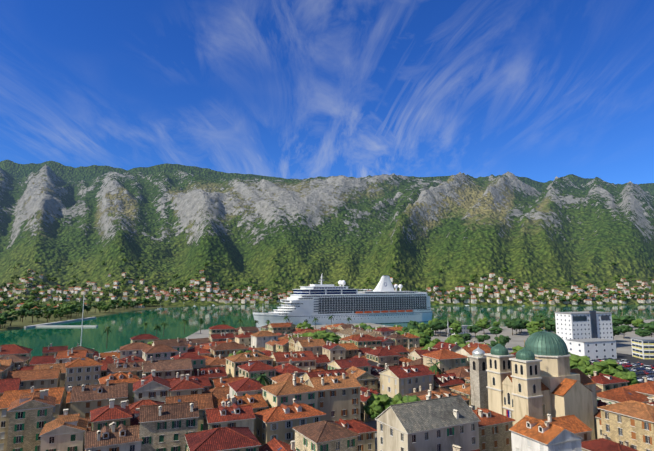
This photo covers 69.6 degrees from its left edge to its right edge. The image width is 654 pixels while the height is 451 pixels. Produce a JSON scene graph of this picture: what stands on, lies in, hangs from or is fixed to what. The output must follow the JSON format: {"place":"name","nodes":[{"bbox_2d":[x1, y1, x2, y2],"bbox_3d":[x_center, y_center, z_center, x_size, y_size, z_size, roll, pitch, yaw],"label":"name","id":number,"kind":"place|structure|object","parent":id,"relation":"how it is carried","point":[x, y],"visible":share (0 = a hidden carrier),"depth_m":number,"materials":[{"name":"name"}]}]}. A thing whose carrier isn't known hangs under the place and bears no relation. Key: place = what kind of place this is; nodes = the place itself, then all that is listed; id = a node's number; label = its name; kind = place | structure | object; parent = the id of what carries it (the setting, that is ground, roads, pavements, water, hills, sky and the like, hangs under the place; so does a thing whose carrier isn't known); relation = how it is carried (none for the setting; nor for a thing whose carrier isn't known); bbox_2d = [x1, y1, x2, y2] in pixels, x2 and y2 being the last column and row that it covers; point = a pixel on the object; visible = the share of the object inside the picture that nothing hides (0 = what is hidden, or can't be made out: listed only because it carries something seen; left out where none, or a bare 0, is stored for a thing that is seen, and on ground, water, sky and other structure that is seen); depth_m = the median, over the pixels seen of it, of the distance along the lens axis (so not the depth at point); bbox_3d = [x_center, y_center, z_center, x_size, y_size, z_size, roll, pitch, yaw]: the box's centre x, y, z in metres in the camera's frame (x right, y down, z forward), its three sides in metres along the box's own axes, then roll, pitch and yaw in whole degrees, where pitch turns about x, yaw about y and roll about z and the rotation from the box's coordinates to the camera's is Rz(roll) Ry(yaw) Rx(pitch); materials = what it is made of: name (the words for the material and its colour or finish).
{"place":"outdoors","nodes":[
{"label":"outdoors","id":0,"kind":"place"},
{"bbox_2d":[0,306,181,330],"bbox_3d":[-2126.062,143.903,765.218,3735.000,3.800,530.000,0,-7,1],"label":"shoreline","id":1,"kind":"structure","parent":0,"point":[41,321],"depth_m":649.98,"materials":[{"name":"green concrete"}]},
{"bbox_2d":[0,160,653,306],"bbox_3d":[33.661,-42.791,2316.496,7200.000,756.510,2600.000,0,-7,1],"label":"mountain terrain","id":2,"kind":"structure","parent":0,"point":[165,221],"depth_m":1609.44,"materials":[{"name":"green plant"}]},
{"bbox_2d":[0,269,653,321],"bbox_3d":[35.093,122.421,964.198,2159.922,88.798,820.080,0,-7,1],"label":"distant houses","id":3,"kind":"structure","parent":2,"relation":"on","point":[244,300],"depth_m":1165.50,"materials":[{"name":"paint"}]},
{"bbox_2d":[0,304,653,358],"bbox_3d":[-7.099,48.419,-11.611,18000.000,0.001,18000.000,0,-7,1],"label":"water","id":4,"kind":"structure","parent":0,"point":[124,327],"depth_m":630.34,"materials":[{"name":"green liquid"}]},
{"bbox_2d":[80,291,523,345],"bbox_3d":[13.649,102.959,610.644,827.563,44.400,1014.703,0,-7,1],"label":"boats and yachts","id":5,"kind":"object","parent":4,"relation":"on","point":[157,308],"visible":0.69,"depth_m":325.03,"materials":[{"name":"paint"}]},
{"bbox_2d":[253,275,432,326],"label":"cruise ship","id":6,"kind":"object","parent":4,"relation":"on","point":[383,301],"visible":1,"depth_m":567.47,"materials":[{"name":"grey metal"}]},
{"bbox_2d":[0,0,653,183],"label":"sky","id":7,"kind":"structure","parent":0,"point":[537,90],"materials":[{"name":"blue"}]},
{"bbox_2d":[98,319,653,450],"bbox_3d":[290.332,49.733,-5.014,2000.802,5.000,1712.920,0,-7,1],"label":"town ground","id":8,"kind":"structure","parent":0,"point":[623,345],"depth_m":423.00,"materials":[{"name":"grey concrete"}]},
{"bbox_2d":[0,321,653,450],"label":"old town houses","id":9,"kind":"structure","parent":8,"relation":"on","point":[203,394],"depth_m":142.30,"materials":[{"name":"tile"}]},
{"bbox_2d":[0,248,653,418],"bbox_3d":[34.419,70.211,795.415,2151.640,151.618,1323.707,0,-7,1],"label":"trees","id":10,"kind":"object","parent":8,"relation":"on","point":[376,406],"visible":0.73,"depth_m":498.31,"materials":[{"name":"green plant"}]},
{"bbox_2d":[447,311,653,359],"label":"modern buildings","id":11,"kind":"structure","parent":8,"relation":"on","point":[589,334],"depth_m":338.50,"materials":[{"name":"plaster"},{"name":"concrete"},{"name":"glass"}]},
{"bbox_2d":[591,353,653,381],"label":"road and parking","id":12,"kind":"structure","parent":8,"relation":"on","point":[632,359],"depth_m":287.77,"materials":[{"name":"grey asphalt"}]},
{"bbox_2d":[588,358,653,382],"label":"parked cars","id":13,"kind":"object","parent":12,"relation":"on","point":[645,368],"visible":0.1,"depth_m":261.59,"materials":[{"name":"paint"}]},
{"bbox_2d":[468,321,597,439],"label":"church","id":14,"kind":"structure","parent":0,"point":[537,377],"depth_m":140.16,"materials":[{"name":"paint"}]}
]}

